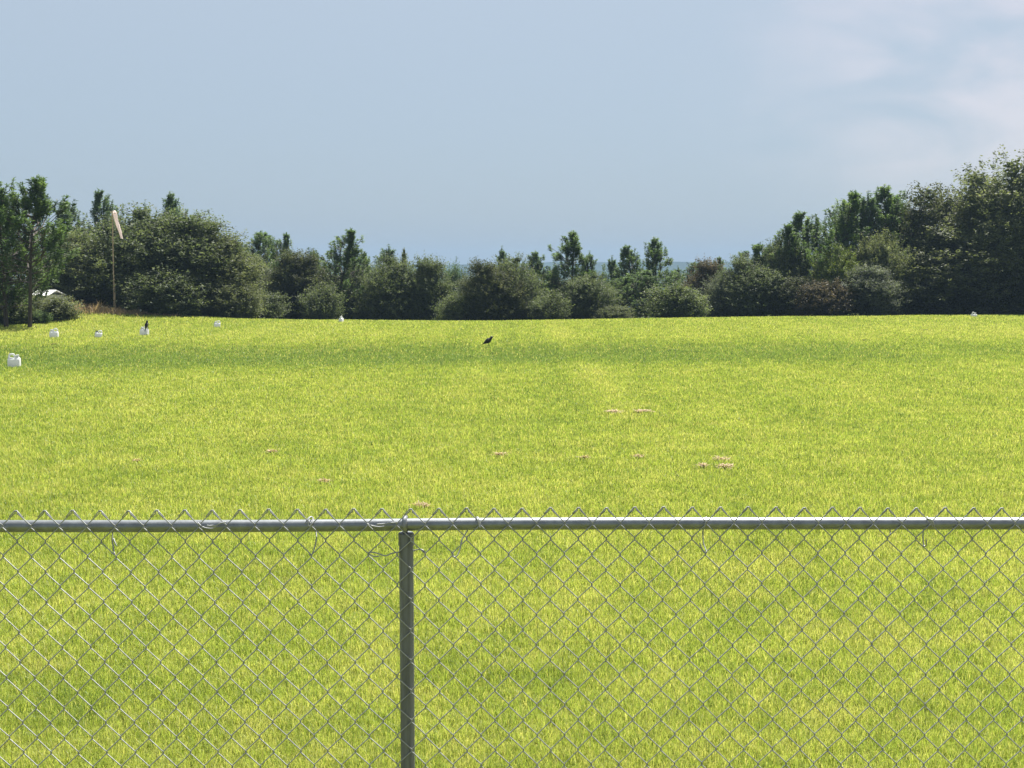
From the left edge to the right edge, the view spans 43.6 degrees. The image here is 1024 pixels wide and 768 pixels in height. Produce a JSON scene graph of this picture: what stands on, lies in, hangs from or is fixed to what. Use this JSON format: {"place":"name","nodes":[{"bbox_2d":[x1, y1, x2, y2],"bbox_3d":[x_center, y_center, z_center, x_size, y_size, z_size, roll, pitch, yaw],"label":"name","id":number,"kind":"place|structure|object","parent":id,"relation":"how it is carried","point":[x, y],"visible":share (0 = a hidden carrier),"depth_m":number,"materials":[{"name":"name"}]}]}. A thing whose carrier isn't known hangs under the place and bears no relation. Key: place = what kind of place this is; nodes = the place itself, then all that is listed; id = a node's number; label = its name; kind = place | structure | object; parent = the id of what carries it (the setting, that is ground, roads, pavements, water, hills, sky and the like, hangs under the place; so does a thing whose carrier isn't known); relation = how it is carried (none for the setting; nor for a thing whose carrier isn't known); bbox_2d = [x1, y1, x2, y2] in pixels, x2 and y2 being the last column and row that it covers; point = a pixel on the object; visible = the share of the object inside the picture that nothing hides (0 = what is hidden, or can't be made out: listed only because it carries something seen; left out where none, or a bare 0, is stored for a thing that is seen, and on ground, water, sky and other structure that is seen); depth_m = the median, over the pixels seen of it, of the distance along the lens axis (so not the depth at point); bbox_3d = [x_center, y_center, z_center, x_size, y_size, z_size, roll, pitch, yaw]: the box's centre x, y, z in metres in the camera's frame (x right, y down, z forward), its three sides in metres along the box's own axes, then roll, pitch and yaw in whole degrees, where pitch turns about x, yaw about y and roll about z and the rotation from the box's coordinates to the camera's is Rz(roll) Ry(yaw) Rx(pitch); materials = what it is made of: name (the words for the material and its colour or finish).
{"place":"outdoors","nodes":[
{"label":"outdoors","id":0,"kind":"place"},
{"bbox_2d":[12,269,725,304],"bbox_3d":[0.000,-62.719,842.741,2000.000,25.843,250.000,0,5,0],"label":"hills","id":1,"kind":"structure","parent":0,"point":[600,272],"depth_m":807.75,"materials":[{"name":"green plant"}]},
{"bbox_2d":[28,262,810,271],"bbox_3d":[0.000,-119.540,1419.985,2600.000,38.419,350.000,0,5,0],"label":"hills","id":2,"kind":"structure","parent":0,"point":[674,265],"depth_m":1355.05,"materials":[{"name":"green plant"}]},
{"bbox_2d":[0,307,1023,767],"bbox_3d":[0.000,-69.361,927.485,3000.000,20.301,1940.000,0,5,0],"label":"ground","id":3,"kind":"structure","parent":0,"point":[502,737],"depth_m":8.90,"materials":[{"name":"green plant"}]},
{"bbox_2d":[7,353,20,366],"bbox_3d":[-10.097,-0.484,25.956,0.237,0.287,0.150,-1,5,-8],"label":"plastic jug","id":4,"kind":"object","parent":3,"relation":"on","point":[15,361],"visible":0.97,"depth_m":25.90,"materials":[{"name":"white plastic"}]},
{"bbox_2d":[0,298,38,324],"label":"shrub","id":5,"kind":"object","parent":3,"relation":"on","point":[18,315],"visible":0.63,"depth_m":45.69,"materials":[{"name":"green plant"}]},
{"bbox_2d":[0,278,46,303],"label":"pine tree","id":6,"kind":"object","parent":3,"relation":"on","point":[39,298],"visible":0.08,"depth_m":47.53,"materials":[{"name":"green plant"}]},
{"bbox_2d":[0,177,66,326],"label":"pine tree","id":7,"kind":"object","parent":3,"relation":"on","point":[13,293],"visible":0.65,"depth_m":43.65,"materials":[{"name":"green plant"}]},
{"bbox_2d":[0,206,70,305],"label":"pine tree","id":8,"kind":"object","parent":3,"relation":"on","point":[10,275],"visible":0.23,"depth_m":45.51,"materials":[{"name":"green plant"}]},
{"bbox_2d":[0,174,76,327],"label":"pine tree","id":9,"kind":"object","parent":3,"relation":"on","point":[37,197],"visible":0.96,"depth_m":42.85,"materials":[{"name":"green plant"}]},
{"bbox_2d":[25,309,53,323],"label":"shrub","id":10,"kind":"object","parent":3,"relation":"on","point":[41,317],"visible":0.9,"depth_m":46.30,"materials":[{"name":"green plant"}]},
{"bbox_2d":[0,233,80,303],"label":"pine tree","id":11,"kind":"object","parent":3,"relation":"on","point":[70,255],"visible":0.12,"depth_m":47.33,"materials":[{"name":"green plant"}]},
{"bbox_2d":[32,290,65,304],"bbox_3d":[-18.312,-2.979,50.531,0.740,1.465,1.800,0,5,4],"label":"shed","id":12,"kind":"structure","parent":3,"relation":"on","point":[56,292],"depth_m":50.35,"materials":[{"name":"white metal"}]},
{"bbox_2d":[49,328,58,337],"bbox_3d":[-13.242,-1.474,37.013,0.237,0.287,0.150,0,5,-4],"label":"plastic jug","id":13,"kind":"object","parent":3,"relation":"on","point":[52,333],"visible":0.92,"depth_m":36.95,"materials":[{"name":"white plastic"}]},
{"bbox_2d":[24,294,89,319],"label":"shrub","id":14,"kind":"object","parent":3,"relation":"on","point":[59,307],"visible":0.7,"depth_m":47.63,"materials":[{"name":"green plant"}]},
{"bbox_2d":[42,195,86,246],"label":"pine tree","id":15,"kind":"object","parent":3,"relation":"on","point":[68,215],"visible":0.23,"depth_m":59.09,"materials":[{"name":"green plant"}]},
{"bbox_2d":[48,276,98,305],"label":"shrub","id":16,"kind":"object","parent":3,"relation":"on","point":[76,296],"visible":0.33,"depth_m":52.55,"materials":[{"name":"green plant"}]},
{"bbox_2d":[16,221,136,307],"bbox_3d":[-18.067,-4.501,54.444,7.143,4.810,7.388,3,6,30],"label":"oak tree","id":17,"kind":"object","parent":3,"relation":"on","point":[86,267],"visible":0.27,"depth_m":52.89,"materials":[{"name":"green plant"}]},
{"bbox_2d":[95,330,101,337],"bbox_3d":[-11.956,-1.445,37.019,0.199,0.241,0.126,6,3,-14],"label":"plastic jug","id":18,"kind":"object","parent":3,"relation":"on","point":[98,334],"visible":0.96,"depth_m":36.97,"materials":[{"name":"white plastic"}]},
{"bbox_2d":[86,188,128,239],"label":"pine tree","id":19,"kind":"object","parent":3,"relation":"on","point":[106,208],"visible":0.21,"depth_m":61.62,"materials":[{"name":"green plant"}]},
{"bbox_2d":[111,210,122,308],"bbox_3d":[-15.807,-4.800,51.327,0.478,4.296,0.227,0,5,0],"label":"windsock","id":20,"kind":"object","parent":3,"relation":"on","point":[114,214],"visible":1,"depth_m":51.24,"materials":[{"name":"fabric"}]},
{"bbox_2d":[58,199,198,310],"bbox_3d":[-15.832,-4.832,54.388,7.686,5.906,7.558,3,6,30],"label":"oak tree","id":21,"kind":"object","parent":3,"relation":"on","point":[129,234],"visible":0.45,"depth_m":52.79,"materials":[{"name":"green plant"}]},
{"bbox_2d":[71,299,185,316],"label":"dry grass","id":22,"kind":"structure","parent":3,"relation":"on","point":[97,308],"depth_m":50.68,"materials":[{"name":"brown plant"}]},
{"bbox_2d":[140,326,148,335],"bbox_3d":[-11.031,-1.601,38.406,0.242,0.293,0.153,1,5,12],"label":"plastic jug","id":23,"kind":"object","parent":3,"relation":"on","point":[143,331],"visible":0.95,"depth_m":38.35,"materials":[{"name":"white plastic"}]},
{"bbox_2d":[100,263,215,315],"bbox_3d":[-14.076,-3.396,51.657,4.378,2.963,4.330,0,5,3],"label":"shrub","id":24,"kind":"object","parent":3,"relation":"on","point":[162,294],"visible":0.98,"depth_m":50.89,"materials":[{"name":"green plant"}]},
{"bbox_2d":[162,191,188,218],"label":"pine tree","id":25,"kind":"object","parent":3,"relation":"on","point":[169,203],"visible":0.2,"depth_m":61.20,"materials":[{"name":"green plant"}]},
{"bbox_2d":[109,203,267,314],"bbox_3d":[-13.667,-4.750,53.866,6.549,5.688,6.672,-3,6,-30],"label":"oak tree","id":26,"kind":"object","parent":3,"relation":"on","point":[196,227],"visible":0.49,"depth_m":52.69,"materials":[{"name":"green plant"}]},
{"bbox_2d":[214,320,219,327],"bbox_3d":[-10.039,-2.038,43.590,0.208,0.252,0.132,2,5,-10],"label":"plastic jug","id":27,"kind":"object","parent":3,"relation":"on","point":[216,324],"visible":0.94,"depth_m":43.53,"materials":[{"name":"white plastic"}]},
{"bbox_2d":[172,226,280,316],"bbox_3d":[-12.100,-4.330,53.857,4.724,4.649,4.636,-2,5,-20],"label":"oak tree","id":28,"kind":"object","parent":3,"relation":"on","point":[247,266],"visible":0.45,"depth_m":53.16,"materials":[{"name":"green plant"}]},
{"bbox_2d":[203,278,268,318],"bbox_3d":[-11.322,-3.171,52.383,2.780,2.350,2.810,3,6,33],"label":"shrub","id":29,"kind":"object","parent":3,"relation":"on","point":[242,304],"visible":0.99,"depth_m":51.98,"materials":[{"name":"green plant"}]},
{"bbox_2d":[243,248,279,303],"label":"oak tree","id":30,"kind":"object","parent":3,"relation":"on","point":[264,262],"visible":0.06,"depth_m":60.41,"materials":[{"name":"green plant"}]},
{"bbox_2d":[242,230,285,269],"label":"pine tree","id":31,"kind":"object","parent":3,"relation":"on","point":[265,240],"visible":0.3,"depth_m":63.55,"materials":[{"name":"green plant"}]},
{"bbox_2d":[249,288,294,318],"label":"shrub","id":32,"kind":"object","parent":3,"relation":"on","point":[273,307],"visible":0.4,"depth_m":55.60,"materials":[{"name":"green plant"}]},
{"bbox_2d":[258,232,292,269],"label":"pine tree","id":33,"kind":"object","parent":3,"relation":"on","point":[286,237],"visible":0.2,"depth_m":64.19,"materials":[{"name":"green plant"}]},
{"bbox_2d":[259,244,336,319],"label":"oak tree","id":34,"kind":"object","parent":3,"relation":"on","point":[302,269],"visible":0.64,"depth_m":58.12,"materials":[{"name":"green plant"}]},
{"bbox_2d":[294,279,348,319],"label":"shrub","id":35,"kind":"object","parent":3,"relation":"on","point":[322,304],"visible":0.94,"depth_m":56.51,"materials":[{"name":"green plant"}]},
{"bbox_2d":[316,266,344,319],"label":"oak tree","id":36,"kind":"object","parent":3,"relation":"on","point":[332,278],"visible":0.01,"depth_m":62.00,"materials":[{"name":"green plant"}]},
{"bbox_2d":[284,229,378,318],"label":"pine tree","id":37,"kind":"object","parent":3,"relation":"on","point":[334,257],"visible":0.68,"depth_m":59.86,"materials":[{"name":"green plant"}]},
{"bbox_2d":[334,245,364,276],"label":"pine tree","id":38,"kind":"object","parent":3,"relation":"on","point":[351,261],"visible":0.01,"depth_m":62.68,"materials":[{"name":"green plant"}]},
{"bbox_2d":[331,259,386,319],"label":"oak tree","id":39,"kind":"object","parent":3,"relation":"on","point":[353,279],"visible":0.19,"depth_m":60.73,"materials":[{"name":"green plant"}]},
{"bbox_2d":[357,252,375,277],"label":"pine tree","id":40,"kind":"object","parent":3,"relation":"on","point":[367,259],"visible":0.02,"depth_m":65.64,"materials":[{"name":"green plant"}]},
{"bbox_2d":[373,244,398,282],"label":"pine tree","id":41,"kind":"object","parent":3,"relation":"on","point":[390,251],"visible":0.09,"depth_m":67.20,"materials":[{"name":"green plant"}]},
{"bbox_2d":[344,251,433,319],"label":"oak tree","id":42,"kind":"object","parent":3,"relation":"on","point":[388,303],"visible":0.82,"depth_m":59.19,"materials":[{"name":"green plant"}]},
{"bbox_2d":[400,247,407,265],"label":"cedar tree","id":43,"kind":"object","parent":3,"relation":"on","point":[403,255],"visible":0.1,"depth_m":63.68,"materials":[{"name":"green plant"}]},
{"bbox_2d":[409,500,428,506],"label":"dead grass clump","id":44,"kind":"object","parent":3,"relation":"on","point":[422,504],"visible":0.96,"depth_m":10.26,"materials":[{"name":"beige plant"}]},
{"bbox_2d":[398,250,459,320],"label":"oak tree","id":45,"kind":"object","parent":3,"relation":"on","point":[429,271],"visible":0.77,"depth_m":59.31,"materials":[{"name":"green plant"}]},
{"bbox_2d":[441,258,466,296],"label":"oak tree","id":46,"kind":"object","parent":3,"relation":"on","point":[454,277],"visible":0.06,"depth_m":78.93,"materials":[{"name":"green plant"}]},
{"bbox_2d":[430,289,478,320],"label":"shrub","id":47,"kind":"object","parent":3,"relation":"on","point":[451,309],"visible":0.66,"depth_m":57.41,"materials":[{"name":"green plant"}]},
{"bbox_2d":[453,275,482,320],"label":"oak tree","id":48,"kind":"object","parent":3,"relation":"on","point":[458,290],"visible":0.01,"depth_m":63.32,"materials":[{"name":"green plant"}]},
{"bbox_2d":[480,336,493,345],"bbox_3d":[-0.657,-1.113,33.227,0.380,0.265,0.131,0,5,-4],"label":"bird","id":49,"kind":"object","parent":3,"relation":"on","point":[487,340],"visible":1,"depth_m":33.19},
{"bbox_2d":[451,254,534,320],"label":"oak tree","id":50,"kind":"object","parent":3,"relation":"on","point":[490,281],"visible":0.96,"depth_m":57.14,"materials":[{"name":"green plant"}]},
{"bbox_2d":[490,452,510,455],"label":"dead grass clump","id":51,"kind":"object","parent":3,"relation":"on","point":[498,453],"visible":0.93,"depth_m":13.13,"materials":[{"name":"beige plant"}]},
{"bbox_2d":[496,246,508,266],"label":"pine tree","id":52,"kind":"object","parent":3,"relation":"on","point":[502,254],"visible":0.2,"depth_m":61.43,"materials":[{"name":"green plant"}]},
{"bbox_2d":[0,506,1023,767],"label":"chain link fence","id":53,"kind":"object","parent":3,"relation":"on","point":[406,526],"visible":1,"depth_m":3.62,"materials":[{"name":"metal"}]},
{"bbox_2d":[475,251,550,319],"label":"oak tree","id":54,"kind":"object","parent":3,"relation":"on","point":[524,273],"visible":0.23,"depth_m":58.32,"materials":[{"name":"green plant"}]},
{"bbox_2d":[4,331,1023,767],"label":"seed stalks","id":55,"kind":"object","parent":3,"relation":"on","point":[522,597],"visible":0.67,"depth_m":7.63,"materials":[{"name":"beige plant"}]},
{"bbox_2d":[519,250,552,318],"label":"pine tree","id":56,"kind":"object","parent":3,"relation":"on","point":[536,264],"visible":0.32,"depth_m":60.67,"materials":[{"name":"green plant"}]},
{"bbox_2d":[539,265,560,297],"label":"pine tree","id":57,"kind":"object","parent":3,"relation":"on","point":[552,275],"visible":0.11,"depth_m":61.47,"materials":[{"name":"green plant"}]},
{"bbox_2d":[527,289,574,319],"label":"shrub","id":58,"kind":"object","parent":3,"relation":"on","point":[549,308],"visible":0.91,"depth_m":56.60,"materials":[{"name":"green plant"}]},
{"bbox_2d":[531,275,576,318],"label":"oak tree","id":59,"kind":"object","parent":3,"relation":"on","point":[560,282],"visible":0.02,"depth_m":61.19,"materials":[{"name":"green plant"}]},
{"bbox_2d":[534,230,602,316],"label":"pine tree","id":60,"kind":"object","parent":3,"relation":"on","point":[571,247],"visible":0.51,"depth_m":60.45,"materials":[{"name":"green plant"}]},
{"bbox_2d":[551,271,635,319],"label":"oak tree","id":61,"kind":"object","parent":3,"relation":"on","point":[586,295],"visible":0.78,"depth_m":58.29,"materials":[{"name":"green plant"}]},
{"bbox_2d":[577,252,609,283],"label":"pine tree","id":62,"kind":"object","parent":3,"relation":"on","point":[593,264],"visible":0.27,"depth_m":61.79,"materials":[{"name":"green plant"}]},
{"bbox_2d":[595,255,627,307],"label":"pine tree","id":63,"kind":"object","parent":3,"relation":"on","point":[611,266],"visible":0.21,"depth_m":65.31,"materials":[{"name":"green plant"}]},
{"bbox_2d":[591,303,634,318],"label":"shrub","id":64,"kind":"object","parent":3,"relation":"on","point":[612,312],"visible":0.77,"depth_m":57.15,"materials":[{"name":"green plant"}]},
{"bbox_2d":[602,276,653,317],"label":"pine tree","id":65,"kind":"object","parent":3,"relation":"on","point":[627,281],"visible":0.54,"depth_m":60.32,"materials":[{"name":"green plant"}]},
{"bbox_2d":[604,244,663,317],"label":"pine tree","id":66,"kind":"object","parent":3,"relation":"on","point":[630,257],"visible":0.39,"depth_m":63.74,"materials":[{"name":"green plant"}]},
{"bbox_2d":[609,269,664,317],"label":"pine tree","id":67,"kind":"object","parent":3,"relation":"on","point":[647,276],"visible":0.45,"depth_m":61.12,"materials":[{"name":"green plant"}]},
{"bbox_2d":[630,236,688,317],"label":"pine tree","id":68,"kind":"object","parent":3,"relation":"on","point":[654,254],"visible":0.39,"depth_m":63.34,"materials":[{"name":"green plant"}]},
{"bbox_2d":[647,266,681,314],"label":"pine tree","id":69,"kind":"object","parent":3,"relation":"on","point":[678,270],"visible":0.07,"depth_m":65.59,"materials":[{"name":"green plant"}]},
{"bbox_2d":[635,280,712,317],"bbox_3d":[7.228,-3.377,56.891,3.468,2.542,3.431,1,5,8],"label":"round bush","id":70,"kind":"object","parent":3,"relation":"on","point":[670,302],"visible":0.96,"depth_m":56.30,"materials":[{"name":"green plant"}]},
{"bbox_2d":[673,262,704,288],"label":"pine tree","id":71,"kind":"object","parent":3,"relation":"on","point":[686,269],"visible":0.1,"depth_m":64.74,"materials":[{"name":"green plant"}]},
{"bbox_2d":[678,256,724,316],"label":"oak tree","id":72,"kind":"object","parent":3,"relation":"on","point":[710,270],"visible":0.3,"depth_m":61.38,"materials":[{"name":"green plant"}]},
{"bbox_2d":[713,256,724,274],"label":"pine tree","id":73,"kind":"object","parent":3,"relation":"on","point":[720,260],"visible":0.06,"depth_m":65.66,"materials":[{"name":"green plant"}]},
{"bbox_2d":[697,267,742,316],"bbox_3d":[9.963,-3.915,59.874,2.859,3.073,2.907,-1,5,-15],"label":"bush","id":74,"kind":"object","parent":3,"relation":"on","point":[714,309],"visible":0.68,"depth_m":59.41,"materials":[{"name":"green plant"}]},
{"bbox_2d":[713,456,730,460],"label":"dead grass clump","id":75,"kind":"object","parent":3,"relation":"on","point":[719,457],"visible":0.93,"depth_m":12.80,"materials":[{"name":"beige plant"}]},
{"bbox_2d":[716,463,732,468],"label":"dead grass clump","id":76,"kind":"object","parent":3,"relation":"on","point":[722,464],"visible":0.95,"depth_m":12.31,"materials":[{"name":"beige plant"}]},
{"bbox_2d":[712,253,763,316],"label":"oak tree","id":77,"kind":"object","parent":3,"relation":"on","point":[741,261],"visible":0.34,"depth_m":59.32,"materials":[{"name":"green plant"}]},
{"bbox_2d":[713,262,797,316],"bbox_3d":[11.412,-4.007,58.857,4.250,3.222,4.179,-1,5,-10],"label":"bush","id":78,"kind":"object","parent":3,"relation":"on","point":[756,300],"visible":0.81,"depth_m":58.13,"materials":[{"name":"green plant"}]},
{"bbox_2d":[716,243,823,283],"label":"pine tree","id":79,"kind":"object","parent":3,"relation":"on","point":[757,249],"visible":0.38,"depth_m":59.73,"materials":[{"name":"green plant"}]},
{"bbox_2d":[717,222,823,285],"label":"pine tree","id":80,"kind":"object","parent":3,"relation":"on","point":[788,238],"visible":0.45,"depth_m":59.15,"materials":[{"name":"green plant"}]},
{"bbox_2d":[753,235,808,315],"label":"oak tree","id":81,"kind":"object","parent":3,"relation":"on","point":[788,263],"visible":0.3,"depth_m":59.03,"materials":[{"name":"green plant"}]},
{"bbox_2d":[762,273,818,315],"bbox_3d":[12.879,-3.810,57.891,3.382,2.422,3.320,0,5,-5],"label":"bush","id":82,"kind":"object","parent":3,"relation":"on","point":[791,287],"visible":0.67,"depth_m":57.38,"materials":[{"name":"green plant"}]},
{"bbox_2d":[786,210,833,280],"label":"pine tree","id":83,"kind":"object","parent":3,"relation":"on","point":[798,224],"visible":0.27,"depth_m":60.70,"materials":[{"name":"green plant"}]},
{"bbox_2d":[788,276,861,315],"bbox_3d":[13.900,-3.534,56.862,3.177,2.614,3.211,4,6,38],"label":"shrub","id":84,"kind":"object","parent":3,"relation":"on","point":[829,301],"visible":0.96,"depth_m":56.38,"materials":[{"name":"green plant"}]},
{"bbox_2d":[791,189,873,285],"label":"pine tree","id":85,"kind":"object","parent":3,"relation":"on","point":[850,229],"visible":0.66,"depth_m":59.65,"materials":[{"name":"green plant"}]},
{"bbox_2d":[805,242,863,314],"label":"oak tree","id":86,"kind":"object","parent":3,"relation":"on","point":[839,266],"visible":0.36,"depth_m":57.94,"materials":[{"name":"green plant"}]},
{"bbox_2d":[828,190,892,249],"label":"pine tree","id":87,"kind":"object","parent":3,"relation":"on","point":[868,207],"visible":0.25,"depth_m":60.80,"materials":[{"name":"green plant"}]},
{"bbox_2d":[810,190,920,315],"bbox_3d":[16.554,-5.660,61.029,5.627,7.313,4.580,-1,5,-10],"label":"pine tree","id":88,"kind":"object","parent":3,"relation":"on","point":[861,221],"visible":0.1,"depth_m":60.78,"materials":[{"name":"green plant"}]},
{"bbox_2d":[826,262,909,315],"bbox_3d":[15.836,-4.002,57.188,3.796,2.959,3.868,0,5,-5],"label":"shrub","id":89,"kind":"object","parent":3,"relation":"on","point":[877,292],"visible":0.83,"depth_m":56.67,"materials":[{"name":"green plant"}]},
{"bbox_2d":[833,184,917,312],"bbox_3d":[17.633,-5.886,61.796,4.503,7.528,4.908,1,5,15],"label":"pine tree","id":90,"kind":"object","parent":3,"relation":"on","point":[889,210],"visible":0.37,"depth_m":61.28,"materials":[{"name":"green plant"}]},
{"bbox_2d":[848,228,922,314],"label":"oak tree","id":91,"kind":"object","parent":3,"relation":"on","point":[880,251],"visible":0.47,"depth_m":58.70,"materials":[{"name":"green plant"}]},
{"bbox_2d":[873,196,925,247],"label":"pine tree","id":92,"kind":"object","parent":3,"relation":"on","point":[901,215],"visible":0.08,"depth_m":62.38,"materials":[{"name":"green plant"}]},
{"bbox_2d":[882,243,957,314],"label":"oak tree","id":93,"kind":"object","parent":3,"relation":"on","point":[920,293],"visible":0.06,"depth_m":59.93,"materials":[{"name":"green plant"}]},
{"bbox_2d":[876,180,978,313],"bbox_3d":[20.325,-5.899,62.880,7.086,7.978,7.012,-3,6,-32],"label":"oak tree","id":94,"kind":"object","parent":3,"relation":"on","point":[926,215],"visible":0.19,"depth_m":61.06,"materials":[{"name":"green plant"}]},
{"bbox_2d":[883,221,1020,314],"bbox_3d":[20.479,-5.103,60.742,7.834,5.398,7.965,4,7,40],"label":"oak tree","id":95,"kind":"object","parent":3,"relation":"on","point":[943,287],"visible":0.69,"depth_m":58.93,"materials":[{"name":"green plant"}]},
{"bbox_2d":[918,251,1023,314],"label":"bush","id":96,"kind":"object","parent":3,"relation":"on","point":[983,305],"visible":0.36,"depth_m":58.83,"materials":[{"name":"green plant"}]},
{"bbox_2d":[927,144,1023,313],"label":"oak tree","id":97,"kind":"object","parent":3,"relation":"on","point":[990,208],"visible":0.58,"depth_m":59.68,"materials":[{"name":"green plant"}]},
{"bbox_2d":[966,197,1023,293],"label":"oak tree","id":98,"kind":"object","parent":3,"relation":"on","point":[1008,249],"visible":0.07,"depth_m":59.16,"materials":[{"name":"green plant"}]},
{"bbox_2d":[994,308,1023,314],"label":"shrub","id":99,"kind":"object","parent":3,"relation":"on","point":[1015,311],"visible":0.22,"depth_m":59.10,"materials":[{"name":"green plant"}]},
{"bbox_2d":[0,0,1023,264],"label":"sky","id":100,"kind":"structure","parent":0,"point":[462,130],"materials":[{"name":"blue"}]}
]}

